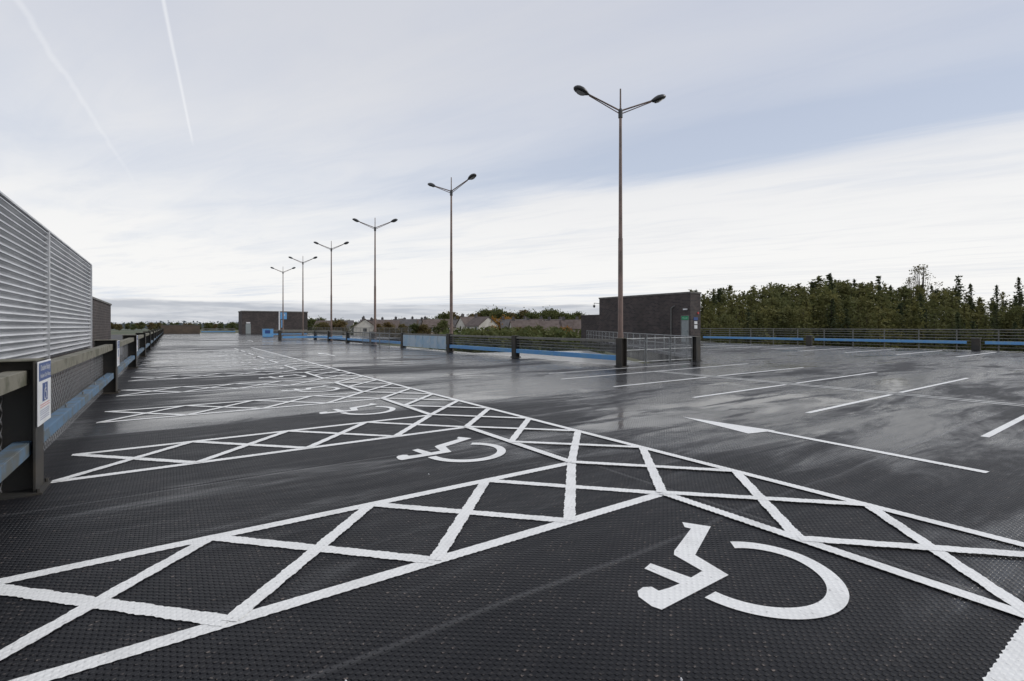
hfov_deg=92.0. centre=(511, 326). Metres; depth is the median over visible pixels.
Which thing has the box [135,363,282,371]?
hatched bay marking
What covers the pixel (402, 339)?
barrier post
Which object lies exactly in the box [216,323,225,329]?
broadleaf tree
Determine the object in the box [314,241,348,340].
street lamp
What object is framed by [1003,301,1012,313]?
larch tree
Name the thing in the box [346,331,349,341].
barrier post
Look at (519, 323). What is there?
house
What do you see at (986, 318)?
larch tree
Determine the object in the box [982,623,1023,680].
hatched bay marking
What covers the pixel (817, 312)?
larch tree
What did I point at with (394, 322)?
house
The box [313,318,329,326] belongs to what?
house
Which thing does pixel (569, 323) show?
house
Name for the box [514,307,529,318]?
broadleaf tree
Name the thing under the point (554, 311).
broadleaf tree
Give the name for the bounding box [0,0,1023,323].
sky
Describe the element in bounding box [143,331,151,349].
barrier post
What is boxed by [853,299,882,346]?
larch tree
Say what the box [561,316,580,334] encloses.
house
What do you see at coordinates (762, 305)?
larch tree
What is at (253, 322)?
stair building
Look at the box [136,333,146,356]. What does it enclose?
barrier post
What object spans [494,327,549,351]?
shrub
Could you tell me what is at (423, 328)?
broadleaf tree
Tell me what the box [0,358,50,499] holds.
barrier post
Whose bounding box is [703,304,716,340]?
larch tree
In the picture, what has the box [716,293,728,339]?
larch tree
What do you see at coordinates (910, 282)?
thin leaved tree
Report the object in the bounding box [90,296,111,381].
brick plant building
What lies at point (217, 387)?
hatched bay marking
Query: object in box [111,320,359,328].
distant woodland
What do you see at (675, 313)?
stair tower building
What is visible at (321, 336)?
crash barrier
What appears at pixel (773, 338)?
perimeter railing
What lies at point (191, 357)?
hatched bay marking
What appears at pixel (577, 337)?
shrub
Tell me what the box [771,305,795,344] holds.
larch tree
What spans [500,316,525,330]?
house
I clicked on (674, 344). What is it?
galvanised railing
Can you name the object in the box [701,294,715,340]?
larch tree
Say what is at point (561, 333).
shrub
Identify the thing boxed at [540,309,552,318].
broadleaf tree
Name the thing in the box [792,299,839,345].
larch tree
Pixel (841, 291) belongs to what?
larch tree
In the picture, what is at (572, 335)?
shrub
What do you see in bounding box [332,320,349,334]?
broadleaf tree
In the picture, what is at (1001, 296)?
larch tree
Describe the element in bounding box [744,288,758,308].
larch tree
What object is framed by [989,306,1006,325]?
larch tree
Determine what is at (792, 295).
larch tree
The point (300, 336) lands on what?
crash barrier
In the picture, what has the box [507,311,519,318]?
broadleaf tree
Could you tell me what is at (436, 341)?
crash barrier
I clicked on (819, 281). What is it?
larch tree
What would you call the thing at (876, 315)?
larch tree
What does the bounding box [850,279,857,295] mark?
spruce tree
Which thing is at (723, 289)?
larch tree
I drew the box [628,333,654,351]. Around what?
galvanised railing
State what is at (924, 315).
spruce tree
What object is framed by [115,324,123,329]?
broadleaf tree
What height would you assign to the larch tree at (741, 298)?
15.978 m
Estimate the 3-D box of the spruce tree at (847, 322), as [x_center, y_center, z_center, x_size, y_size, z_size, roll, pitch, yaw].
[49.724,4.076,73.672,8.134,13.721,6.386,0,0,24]
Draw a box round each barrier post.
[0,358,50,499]
[93,340,120,394]
[123,335,138,368]
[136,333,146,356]
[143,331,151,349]
[148,330,154,345]
[278,330,281,339]
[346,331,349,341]
[401,332,405,346]
[446,334,452,351]
[511,335,520,357]
[614,338,628,366]
[689,336,701,360]
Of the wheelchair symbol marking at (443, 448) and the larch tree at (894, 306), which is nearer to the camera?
the wheelchair symbol marking at (443, 448)
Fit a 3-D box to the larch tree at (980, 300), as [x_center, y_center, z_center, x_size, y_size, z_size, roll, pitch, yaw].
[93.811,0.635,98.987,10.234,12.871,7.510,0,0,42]
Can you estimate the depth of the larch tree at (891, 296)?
86.48 m
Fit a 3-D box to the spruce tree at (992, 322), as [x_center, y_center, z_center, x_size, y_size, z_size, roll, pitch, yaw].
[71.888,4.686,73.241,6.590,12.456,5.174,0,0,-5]
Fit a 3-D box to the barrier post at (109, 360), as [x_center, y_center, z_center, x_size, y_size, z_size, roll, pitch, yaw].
[-9.778,0.959,11.899,0.520,1.282,0.460,0,0,-35]
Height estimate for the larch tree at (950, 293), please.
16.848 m
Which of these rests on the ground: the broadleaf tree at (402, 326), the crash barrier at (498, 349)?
the broadleaf tree at (402, 326)
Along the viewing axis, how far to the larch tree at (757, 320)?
68.42 m
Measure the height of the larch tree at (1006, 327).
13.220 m
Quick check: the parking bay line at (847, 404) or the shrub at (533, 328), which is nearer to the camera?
the parking bay line at (847, 404)
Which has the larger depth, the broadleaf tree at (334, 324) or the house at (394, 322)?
the broadleaf tree at (334, 324)
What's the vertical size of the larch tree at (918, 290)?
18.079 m
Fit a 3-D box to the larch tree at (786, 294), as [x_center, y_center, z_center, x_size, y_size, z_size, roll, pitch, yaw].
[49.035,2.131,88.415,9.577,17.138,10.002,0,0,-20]
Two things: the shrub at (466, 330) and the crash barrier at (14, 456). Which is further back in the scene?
the shrub at (466, 330)
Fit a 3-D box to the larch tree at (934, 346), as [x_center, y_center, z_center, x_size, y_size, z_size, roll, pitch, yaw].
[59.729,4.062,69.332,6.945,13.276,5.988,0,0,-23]
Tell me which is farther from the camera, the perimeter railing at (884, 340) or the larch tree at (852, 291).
the larch tree at (852, 291)
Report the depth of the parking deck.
4.21 m
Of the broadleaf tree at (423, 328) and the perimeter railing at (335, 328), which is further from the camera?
the broadleaf tree at (423, 328)
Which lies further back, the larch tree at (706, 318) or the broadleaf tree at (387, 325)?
the broadleaf tree at (387, 325)
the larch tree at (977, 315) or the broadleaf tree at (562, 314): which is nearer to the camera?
the larch tree at (977, 315)
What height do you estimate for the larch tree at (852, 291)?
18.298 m
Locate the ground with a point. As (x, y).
(122, 332)
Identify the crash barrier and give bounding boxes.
[0,370,31,492]
[44,344,113,450]
[118,337,134,373]
[137,334,143,355]
[201,328,234,332]
[273,330,306,335]
[282,330,341,339]
[315,331,326,339]
[329,331,345,340]
[347,332,368,342]
[371,333,400,345]
[403,333,445,348]
[450,335,511,354]
[516,337,615,363]
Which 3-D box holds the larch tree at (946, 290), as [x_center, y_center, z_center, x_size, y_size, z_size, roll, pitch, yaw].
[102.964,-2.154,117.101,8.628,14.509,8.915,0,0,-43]
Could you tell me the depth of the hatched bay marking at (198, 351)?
31.64 m
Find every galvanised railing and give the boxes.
[362,332,388,345]
[586,330,595,338]
[596,331,607,342]
[609,332,627,346]
[627,337,691,363]
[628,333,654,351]
[655,334,690,356]
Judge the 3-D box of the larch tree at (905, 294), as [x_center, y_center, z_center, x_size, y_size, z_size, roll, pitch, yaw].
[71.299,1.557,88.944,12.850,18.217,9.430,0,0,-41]
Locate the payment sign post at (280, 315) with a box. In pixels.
[279,311,286,329]
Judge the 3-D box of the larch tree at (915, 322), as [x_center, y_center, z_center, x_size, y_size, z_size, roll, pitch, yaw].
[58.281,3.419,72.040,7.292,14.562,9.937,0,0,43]
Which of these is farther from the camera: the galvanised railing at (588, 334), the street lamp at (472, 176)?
the galvanised railing at (588, 334)
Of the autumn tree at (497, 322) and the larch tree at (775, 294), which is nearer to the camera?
the larch tree at (775, 294)
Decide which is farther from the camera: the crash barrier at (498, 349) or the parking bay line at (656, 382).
the crash barrier at (498, 349)
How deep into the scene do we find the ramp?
43.00 m
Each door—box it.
[246,324,250,333]
[681,315,688,341]
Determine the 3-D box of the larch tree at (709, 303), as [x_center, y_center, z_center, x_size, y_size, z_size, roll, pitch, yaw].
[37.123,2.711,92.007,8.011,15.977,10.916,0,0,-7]
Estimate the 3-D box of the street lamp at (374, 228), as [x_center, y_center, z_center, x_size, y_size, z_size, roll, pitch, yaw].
[-12.207,-4.050,44.039,4.008,11.300,0.450,0,0,-2]
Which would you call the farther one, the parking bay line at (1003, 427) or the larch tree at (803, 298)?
the larch tree at (803, 298)
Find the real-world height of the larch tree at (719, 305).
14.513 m
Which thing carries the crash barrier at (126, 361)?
on the parking deck
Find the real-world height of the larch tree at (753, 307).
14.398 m
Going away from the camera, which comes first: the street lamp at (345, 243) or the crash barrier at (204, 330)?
the street lamp at (345, 243)
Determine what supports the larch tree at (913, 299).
on the ground
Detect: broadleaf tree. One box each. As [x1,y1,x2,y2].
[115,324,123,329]
[124,323,130,328]
[129,323,137,330]
[137,321,145,329]
[146,321,154,329]
[155,321,162,328]
[202,321,211,328]
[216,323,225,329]
[227,322,237,330]
[308,317,316,332]
[315,320,329,333]
[329,319,347,332]
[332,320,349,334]
[373,323,385,336]
[380,322,396,336]
[396,324,410,336]
[409,322,422,333]
[417,323,431,335]
[430,318,449,333]
[434,311,453,318]
[476,308,498,318]
[492,305,502,317]
[494,307,518,318]
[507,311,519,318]
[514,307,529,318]
[527,310,542,318]
[539,305,566,318]
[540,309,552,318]
[546,309,558,318]
[552,309,572,319]
[566,312,575,319]
[572,311,584,317]
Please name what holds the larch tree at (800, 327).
on the ground
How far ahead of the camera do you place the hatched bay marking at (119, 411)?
9.84 m
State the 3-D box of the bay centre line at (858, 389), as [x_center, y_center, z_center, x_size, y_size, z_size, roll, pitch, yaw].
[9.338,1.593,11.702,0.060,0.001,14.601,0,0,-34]
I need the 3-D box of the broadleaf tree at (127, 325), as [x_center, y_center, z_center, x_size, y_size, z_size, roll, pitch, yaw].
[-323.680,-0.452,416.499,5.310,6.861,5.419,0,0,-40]
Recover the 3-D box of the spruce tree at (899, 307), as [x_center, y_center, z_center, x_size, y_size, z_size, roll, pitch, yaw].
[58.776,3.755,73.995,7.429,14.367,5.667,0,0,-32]
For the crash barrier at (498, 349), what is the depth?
28.47 m
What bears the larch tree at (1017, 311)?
on the ground
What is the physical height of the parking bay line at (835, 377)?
0.001 m
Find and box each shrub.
[429,329,462,349]
[437,331,493,352]
[453,327,528,352]
[453,328,475,344]
[456,329,497,352]
[476,326,505,340]
[477,328,515,341]
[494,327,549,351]
[502,327,550,349]
[522,330,558,350]
[524,327,570,347]
[530,327,588,350]
[538,330,579,350]
[560,330,599,352]
[567,330,601,352]
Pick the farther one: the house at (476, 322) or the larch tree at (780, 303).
the house at (476, 322)
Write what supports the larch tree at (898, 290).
on the ground
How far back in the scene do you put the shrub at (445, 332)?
111.29 m
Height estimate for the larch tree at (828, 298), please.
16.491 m
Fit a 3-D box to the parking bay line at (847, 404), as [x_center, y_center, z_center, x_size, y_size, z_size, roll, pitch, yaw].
[7.193,1.596,10.381,4.251,0.001,0.108,0,0,-36]
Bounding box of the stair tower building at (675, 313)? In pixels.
[581,291,700,341]
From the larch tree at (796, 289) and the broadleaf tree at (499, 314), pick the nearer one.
the larch tree at (796, 289)
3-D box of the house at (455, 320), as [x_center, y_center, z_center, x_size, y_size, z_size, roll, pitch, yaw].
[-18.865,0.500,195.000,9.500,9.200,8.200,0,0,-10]
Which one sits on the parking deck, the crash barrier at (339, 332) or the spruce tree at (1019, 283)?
the crash barrier at (339, 332)
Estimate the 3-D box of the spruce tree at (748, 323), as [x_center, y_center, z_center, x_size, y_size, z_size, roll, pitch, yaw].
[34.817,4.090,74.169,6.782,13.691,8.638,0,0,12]
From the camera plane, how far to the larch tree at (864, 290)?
88.22 m
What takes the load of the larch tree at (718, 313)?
on the ground
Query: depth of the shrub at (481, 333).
93.91 m
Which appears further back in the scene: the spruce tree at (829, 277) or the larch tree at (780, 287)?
the larch tree at (780, 287)
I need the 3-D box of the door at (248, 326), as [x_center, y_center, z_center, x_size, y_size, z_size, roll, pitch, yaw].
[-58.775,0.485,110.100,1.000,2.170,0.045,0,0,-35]
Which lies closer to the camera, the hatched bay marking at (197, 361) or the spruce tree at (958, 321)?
the hatched bay marking at (197, 361)
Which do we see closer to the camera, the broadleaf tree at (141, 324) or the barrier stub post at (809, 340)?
the barrier stub post at (809, 340)
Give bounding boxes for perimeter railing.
[324,327,338,333]
[339,327,350,334]
[381,328,411,336]
[701,328,809,344]
[810,329,976,349]
[977,329,1023,350]
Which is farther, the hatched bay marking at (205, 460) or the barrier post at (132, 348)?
the barrier post at (132, 348)
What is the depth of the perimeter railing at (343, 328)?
95.28 m
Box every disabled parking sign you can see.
[37,359,50,426]
[117,340,119,365]
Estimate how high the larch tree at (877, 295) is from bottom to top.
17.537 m
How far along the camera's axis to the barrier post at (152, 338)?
40.55 m
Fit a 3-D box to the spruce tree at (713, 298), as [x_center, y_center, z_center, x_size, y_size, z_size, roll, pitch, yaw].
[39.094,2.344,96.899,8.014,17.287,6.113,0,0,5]
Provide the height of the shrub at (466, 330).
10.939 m
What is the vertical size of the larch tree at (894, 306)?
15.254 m
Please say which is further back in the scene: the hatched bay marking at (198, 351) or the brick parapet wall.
the brick parapet wall
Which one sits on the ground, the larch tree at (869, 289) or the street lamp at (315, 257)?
the larch tree at (869, 289)
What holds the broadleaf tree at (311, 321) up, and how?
on the ground
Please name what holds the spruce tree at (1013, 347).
on the ground
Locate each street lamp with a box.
[270,267,295,335]
[289,256,316,335]
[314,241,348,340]
[352,218,397,343]
[428,173,476,333]
[573,85,665,337]
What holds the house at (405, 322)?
on the ground
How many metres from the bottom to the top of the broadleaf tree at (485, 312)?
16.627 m
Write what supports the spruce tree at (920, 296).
on the ground
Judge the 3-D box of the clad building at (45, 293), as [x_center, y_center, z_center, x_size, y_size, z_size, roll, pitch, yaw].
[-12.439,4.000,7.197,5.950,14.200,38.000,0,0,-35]
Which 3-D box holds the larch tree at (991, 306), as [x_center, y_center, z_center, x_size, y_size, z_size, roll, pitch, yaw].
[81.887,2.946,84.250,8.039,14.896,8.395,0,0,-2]
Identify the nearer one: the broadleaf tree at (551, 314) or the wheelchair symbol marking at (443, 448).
the wheelchair symbol marking at (443, 448)
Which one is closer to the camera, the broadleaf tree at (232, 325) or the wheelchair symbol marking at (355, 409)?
the wheelchair symbol marking at (355, 409)
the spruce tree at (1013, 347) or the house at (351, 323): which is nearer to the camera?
the spruce tree at (1013, 347)
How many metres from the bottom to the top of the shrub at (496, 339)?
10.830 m
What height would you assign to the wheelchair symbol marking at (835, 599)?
0.001 m
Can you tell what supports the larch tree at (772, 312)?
on the ground
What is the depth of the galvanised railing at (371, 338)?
40.72 m
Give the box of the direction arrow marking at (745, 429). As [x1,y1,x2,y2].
[685,417,989,472]
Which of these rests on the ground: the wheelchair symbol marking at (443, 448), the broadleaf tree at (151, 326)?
the broadleaf tree at (151, 326)
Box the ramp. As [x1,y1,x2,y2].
[481,350,641,364]
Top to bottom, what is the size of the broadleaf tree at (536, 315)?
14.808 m
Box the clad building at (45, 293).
[0,191,91,407]
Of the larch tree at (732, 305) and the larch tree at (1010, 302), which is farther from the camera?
the larch tree at (1010, 302)
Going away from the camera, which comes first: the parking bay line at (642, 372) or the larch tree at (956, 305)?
the parking bay line at (642, 372)
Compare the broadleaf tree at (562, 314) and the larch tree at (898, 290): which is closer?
the larch tree at (898, 290)
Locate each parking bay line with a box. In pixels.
[549,363,689,373]
[566,364,739,378]
[613,377,705,386]
[694,384,784,397]
[720,367,803,375]
[798,372,875,382]
[805,394,891,412]
[901,378,967,392]
[982,415,1023,436]
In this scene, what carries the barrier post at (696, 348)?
on the parking deck
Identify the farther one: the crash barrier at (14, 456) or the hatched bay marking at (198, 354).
the hatched bay marking at (198, 354)
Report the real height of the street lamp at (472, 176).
11.300 m
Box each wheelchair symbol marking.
[252,367,281,369]
[260,374,305,377]
[282,385,339,391]
[319,403,395,414]
[397,437,505,461]
[638,522,848,618]
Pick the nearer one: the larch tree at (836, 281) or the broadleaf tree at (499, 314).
the larch tree at (836, 281)
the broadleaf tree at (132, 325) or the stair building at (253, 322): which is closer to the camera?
the stair building at (253, 322)
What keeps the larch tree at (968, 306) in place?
on the ground
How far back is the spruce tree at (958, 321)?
68.53 m
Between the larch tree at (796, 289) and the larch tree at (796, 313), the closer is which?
the larch tree at (796, 313)
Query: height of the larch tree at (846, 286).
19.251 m
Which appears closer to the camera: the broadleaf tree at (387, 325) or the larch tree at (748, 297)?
the larch tree at (748, 297)
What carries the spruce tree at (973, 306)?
on the ground
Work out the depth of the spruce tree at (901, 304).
80.59 m
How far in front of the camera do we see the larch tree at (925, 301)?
86.99 m
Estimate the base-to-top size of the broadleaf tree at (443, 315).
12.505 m
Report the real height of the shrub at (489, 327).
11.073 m
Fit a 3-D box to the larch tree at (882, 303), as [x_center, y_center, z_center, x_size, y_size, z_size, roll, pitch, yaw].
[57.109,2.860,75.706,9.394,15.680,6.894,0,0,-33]
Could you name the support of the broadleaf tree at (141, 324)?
on the ground
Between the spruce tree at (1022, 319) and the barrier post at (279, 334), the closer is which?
the barrier post at (279, 334)
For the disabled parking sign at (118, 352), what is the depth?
12.09 m
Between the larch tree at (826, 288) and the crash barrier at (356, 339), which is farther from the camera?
the larch tree at (826, 288)
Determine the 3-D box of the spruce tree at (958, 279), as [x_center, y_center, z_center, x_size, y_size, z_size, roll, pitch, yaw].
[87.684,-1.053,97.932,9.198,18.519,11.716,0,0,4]
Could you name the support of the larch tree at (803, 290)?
on the ground
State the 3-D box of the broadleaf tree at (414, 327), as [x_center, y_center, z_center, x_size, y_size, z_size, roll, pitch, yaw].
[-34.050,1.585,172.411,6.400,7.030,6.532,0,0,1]
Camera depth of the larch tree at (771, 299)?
76.70 m
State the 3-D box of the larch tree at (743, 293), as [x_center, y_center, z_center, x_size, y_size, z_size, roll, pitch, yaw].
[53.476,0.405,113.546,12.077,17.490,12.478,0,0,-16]
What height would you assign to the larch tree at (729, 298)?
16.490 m
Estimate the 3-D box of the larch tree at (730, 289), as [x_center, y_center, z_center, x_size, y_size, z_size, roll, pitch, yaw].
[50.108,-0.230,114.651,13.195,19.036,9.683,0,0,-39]
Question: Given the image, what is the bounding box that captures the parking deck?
[0,333,1023,680]
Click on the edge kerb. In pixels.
(77, 392)
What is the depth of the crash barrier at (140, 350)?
23.51 m
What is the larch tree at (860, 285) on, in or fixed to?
on the ground
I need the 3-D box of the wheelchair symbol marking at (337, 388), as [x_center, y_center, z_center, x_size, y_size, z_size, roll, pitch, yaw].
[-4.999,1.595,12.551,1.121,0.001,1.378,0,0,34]
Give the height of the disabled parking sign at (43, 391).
0.620 m
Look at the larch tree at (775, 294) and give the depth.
86.87 m
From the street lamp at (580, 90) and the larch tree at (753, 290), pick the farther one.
the larch tree at (753, 290)
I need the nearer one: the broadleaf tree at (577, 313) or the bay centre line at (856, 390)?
the bay centre line at (856, 390)
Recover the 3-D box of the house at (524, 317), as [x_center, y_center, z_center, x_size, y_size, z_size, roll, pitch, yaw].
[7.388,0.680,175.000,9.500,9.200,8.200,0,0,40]
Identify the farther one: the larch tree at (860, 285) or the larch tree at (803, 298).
the larch tree at (860, 285)
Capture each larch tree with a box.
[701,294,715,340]
[701,298,718,335]
[701,309,717,341]
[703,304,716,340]
[705,287,734,313]
[709,313,747,342]
[710,302,729,341]
[711,308,725,341]
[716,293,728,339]
[720,310,753,342]
[723,295,737,335]
[725,285,739,313]
[726,300,744,335]
[729,302,752,342]
[731,295,746,325]
[732,290,758,316]
[737,294,755,331]
[737,296,751,335]
[742,305,795,344]
[744,287,789,333]
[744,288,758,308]
[745,304,759,336]
[747,312,766,343]
[751,296,800,342]
[755,297,779,323]
[761,282,782,301]
[762,292,780,325]
[767,284,794,304]
[767,297,779,333]
[769,305,813,344]
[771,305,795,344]
[778,302,798,341]
[779,291,797,323]
[781,286,801,300]
[787,308,818,345]
[788,287,818,328]
[789,283,809,319]
[791,293,821,344]
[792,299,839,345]
[800,285,852,336]
[807,275,830,316]
[808,288,821,329]
[808,290,861,345]
[809,297,824,345]
[816,304,837,345]
[821,292,843,335]
[830,279,847,291]
[835,282,864,310]
[835,294,861,346]
[836,282,849,309]
[840,296,879,344]
[842,286,857,333]
[847,282,877,308]
[849,282,869,301]
[850,307,874,346]
[851,288,877,328]
[852,290,896,314]
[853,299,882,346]
[857,308,914,347]
[865,287,878,314]
[865,306,901,347]
[868,295,902,345]
[874,300,916,338]
[883,291,908,330]
[884,286,913,309]
[889,300,930,348]
[893,285,914,322]
[904,284,931,338]
[904,296,922,339]
[912,291,962,334]
[917,294,960,348]
[918,287,943,339]
[921,309,947,348]
[935,287,961,306]
[937,291,966,339]
[938,309,970,349]
[940,295,971,348]
[943,299,967,345]
[954,305,990,349]
[960,292,973,318]
[961,303,976,343]
[967,308,990,342]
[968,315,1004,350]
[970,303,994,349]
[973,298,989,328]
[986,300,1012,339]
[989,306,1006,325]
[995,311,1020,346]
[998,292,1011,308]
[999,304,1023,350]
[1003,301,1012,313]
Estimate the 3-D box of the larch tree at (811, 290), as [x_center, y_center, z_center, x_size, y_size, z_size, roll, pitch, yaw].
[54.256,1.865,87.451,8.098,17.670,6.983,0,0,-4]
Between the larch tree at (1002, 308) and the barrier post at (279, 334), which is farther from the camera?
the larch tree at (1002, 308)
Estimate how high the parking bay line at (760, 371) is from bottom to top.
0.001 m
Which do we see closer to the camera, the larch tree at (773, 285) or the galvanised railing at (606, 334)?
the galvanised railing at (606, 334)
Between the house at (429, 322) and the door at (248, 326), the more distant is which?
the house at (429, 322)
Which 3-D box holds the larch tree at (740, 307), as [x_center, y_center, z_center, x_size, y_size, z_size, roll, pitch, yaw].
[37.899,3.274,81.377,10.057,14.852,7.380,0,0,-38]
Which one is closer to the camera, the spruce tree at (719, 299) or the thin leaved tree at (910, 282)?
the spruce tree at (719, 299)
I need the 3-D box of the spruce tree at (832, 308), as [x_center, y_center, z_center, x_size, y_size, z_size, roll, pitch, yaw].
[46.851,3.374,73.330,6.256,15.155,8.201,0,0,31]
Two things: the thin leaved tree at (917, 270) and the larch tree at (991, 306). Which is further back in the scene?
the thin leaved tree at (917, 270)
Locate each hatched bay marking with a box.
[0,462,663,680]
[51,415,465,482]
[97,392,379,422]
[119,378,333,395]
[131,370,303,380]
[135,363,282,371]
[141,359,261,364]
[145,355,250,359]
[151,352,241,355]
[153,350,237,352]
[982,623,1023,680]
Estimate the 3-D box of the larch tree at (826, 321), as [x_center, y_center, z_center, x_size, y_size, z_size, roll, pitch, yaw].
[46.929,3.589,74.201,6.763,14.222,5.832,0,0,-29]
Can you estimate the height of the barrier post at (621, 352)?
1.142 m
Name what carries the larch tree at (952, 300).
on the ground
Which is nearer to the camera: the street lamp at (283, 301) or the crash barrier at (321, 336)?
the crash barrier at (321, 336)
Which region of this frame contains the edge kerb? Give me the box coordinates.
[51,360,122,412]
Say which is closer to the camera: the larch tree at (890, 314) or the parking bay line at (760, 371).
the parking bay line at (760, 371)
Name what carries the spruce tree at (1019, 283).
on the ground
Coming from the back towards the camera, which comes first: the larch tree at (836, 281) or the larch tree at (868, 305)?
the larch tree at (836, 281)
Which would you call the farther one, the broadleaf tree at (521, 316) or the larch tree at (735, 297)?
the broadleaf tree at (521, 316)
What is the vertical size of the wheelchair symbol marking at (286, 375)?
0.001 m
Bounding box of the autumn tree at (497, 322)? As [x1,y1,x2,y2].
[491,315,502,329]
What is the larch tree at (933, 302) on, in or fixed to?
on the ground
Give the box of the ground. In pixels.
[111,329,648,363]
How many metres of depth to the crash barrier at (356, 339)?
47.38 m
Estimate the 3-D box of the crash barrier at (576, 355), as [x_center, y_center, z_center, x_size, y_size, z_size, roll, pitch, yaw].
[2.285,1.035,22.783,0.210,1.030,6.990,0,0,-35]
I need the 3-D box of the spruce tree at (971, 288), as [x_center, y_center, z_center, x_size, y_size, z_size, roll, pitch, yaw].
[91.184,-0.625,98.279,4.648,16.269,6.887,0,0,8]
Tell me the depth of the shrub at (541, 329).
107.98 m
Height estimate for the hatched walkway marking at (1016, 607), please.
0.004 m
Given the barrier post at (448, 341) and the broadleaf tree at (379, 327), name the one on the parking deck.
the barrier post at (448, 341)
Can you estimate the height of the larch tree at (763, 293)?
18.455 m
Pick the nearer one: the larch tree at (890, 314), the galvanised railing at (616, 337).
the galvanised railing at (616, 337)
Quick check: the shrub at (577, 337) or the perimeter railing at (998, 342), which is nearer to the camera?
the perimeter railing at (998, 342)
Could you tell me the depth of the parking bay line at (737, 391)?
12.15 m
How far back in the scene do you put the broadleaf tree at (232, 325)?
373.61 m
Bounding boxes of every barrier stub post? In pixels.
[805,335,812,345]
[971,338,981,350]
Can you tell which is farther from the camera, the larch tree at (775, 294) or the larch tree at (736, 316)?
the larch tree at (775, 294)
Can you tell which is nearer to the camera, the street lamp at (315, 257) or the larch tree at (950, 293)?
the street lamp at (315, 257)
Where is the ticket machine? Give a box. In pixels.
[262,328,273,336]
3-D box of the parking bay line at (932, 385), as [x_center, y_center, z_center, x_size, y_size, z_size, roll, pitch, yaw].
[11.792,1.596,13.664,5.850,0.001,0.095,0,0,-35]
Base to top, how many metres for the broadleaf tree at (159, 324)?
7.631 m
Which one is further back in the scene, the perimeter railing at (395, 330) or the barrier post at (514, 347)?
the perimeter railing at (395, 330)
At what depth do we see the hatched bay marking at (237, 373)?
16.10 m
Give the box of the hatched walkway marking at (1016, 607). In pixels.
[234,347,1023,617]
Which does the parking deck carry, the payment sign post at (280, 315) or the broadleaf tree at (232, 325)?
the payment sign post at (280, 315)
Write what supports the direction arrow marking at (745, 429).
on the parking deck
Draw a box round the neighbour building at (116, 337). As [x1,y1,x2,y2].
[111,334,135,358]
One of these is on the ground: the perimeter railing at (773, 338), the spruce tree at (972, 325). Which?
the spruce tree at (972, 325)
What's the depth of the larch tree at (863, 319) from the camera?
71.71 m
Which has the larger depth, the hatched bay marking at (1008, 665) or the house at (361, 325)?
the house at (361, 325)
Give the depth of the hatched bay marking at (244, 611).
3.29 m
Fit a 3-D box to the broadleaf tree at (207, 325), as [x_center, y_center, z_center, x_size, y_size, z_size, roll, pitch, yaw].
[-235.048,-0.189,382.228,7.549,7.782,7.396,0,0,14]
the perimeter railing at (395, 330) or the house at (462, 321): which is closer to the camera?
the perimeter railing at (395, 330)
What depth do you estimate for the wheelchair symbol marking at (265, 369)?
18.81 m
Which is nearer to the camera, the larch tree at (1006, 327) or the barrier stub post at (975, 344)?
the barrier stub post at (975, 344)
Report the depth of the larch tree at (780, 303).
77.74 m
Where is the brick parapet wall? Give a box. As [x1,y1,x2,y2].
[161,325,199,333]
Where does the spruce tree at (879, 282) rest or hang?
on the ground
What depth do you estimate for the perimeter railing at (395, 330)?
73.77 m
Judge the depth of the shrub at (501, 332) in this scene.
101.51 m
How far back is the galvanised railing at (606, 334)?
50.95 m
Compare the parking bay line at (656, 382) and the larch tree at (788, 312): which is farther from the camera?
the larch tree at (788, 312)
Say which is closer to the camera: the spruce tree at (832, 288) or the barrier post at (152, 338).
the barrier post at (152, 338)
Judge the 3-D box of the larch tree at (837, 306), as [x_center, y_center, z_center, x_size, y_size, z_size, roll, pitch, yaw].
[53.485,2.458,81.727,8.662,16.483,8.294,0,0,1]
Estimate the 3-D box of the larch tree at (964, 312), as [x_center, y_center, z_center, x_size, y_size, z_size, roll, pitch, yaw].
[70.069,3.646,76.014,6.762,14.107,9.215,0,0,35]
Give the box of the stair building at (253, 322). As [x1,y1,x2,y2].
[238,311,307,333]
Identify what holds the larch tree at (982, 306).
on the ground
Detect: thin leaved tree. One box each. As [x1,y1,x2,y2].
[901,264,942,318]
[905,276,917,296]
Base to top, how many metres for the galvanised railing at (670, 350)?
1.122 m
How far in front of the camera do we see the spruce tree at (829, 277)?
98.15 m
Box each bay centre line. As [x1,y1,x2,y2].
[654,371,1017,405]
[663,371,1022,404]
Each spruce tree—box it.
[711,295,717,318]
[715,289,727,315]
[738,308,752,343]
[818,299,842,345]
[823,273,841,328]
[830,282,841,309]
[837,309,855,346]
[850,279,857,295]
[873,276,885,300]
[892,304,908,345]
[894,303,910,344]
[915,294,927,339]
[920,307,938,347]
[939,275,974,315]
[947,312,969,349]
[961,321,986,349]
[967,284,974,310]
[969,303,975,323]
[982,317,1008,350]
[989,285,1003,316]
[989,304,1007,350]
[1008,321,1022,351]
[1009,277,1023,310]
[1010,299,1020,327]
[1014,313,1023,351]
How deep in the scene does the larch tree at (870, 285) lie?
96.47 m
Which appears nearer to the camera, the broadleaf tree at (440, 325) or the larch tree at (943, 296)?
the larch tree at (943, 296)
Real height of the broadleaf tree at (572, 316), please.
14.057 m
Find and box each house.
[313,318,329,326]
[332,318,354,334]
[353,316,373,335]
[369,317,399,336]
[393,317,416,330]
[421,316,453,333]
[453,317,457,330]
[455,313,473,331]
[464,314,498,330]
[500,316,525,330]
[509,316,539,331]
[523,316,544,320]
[526,317,559,330]
[546,316,573,328]
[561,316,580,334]
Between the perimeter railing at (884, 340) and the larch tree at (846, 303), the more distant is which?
the larch tree at (846, 303)
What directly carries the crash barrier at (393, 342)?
on the parking deck
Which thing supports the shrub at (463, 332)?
on the ground

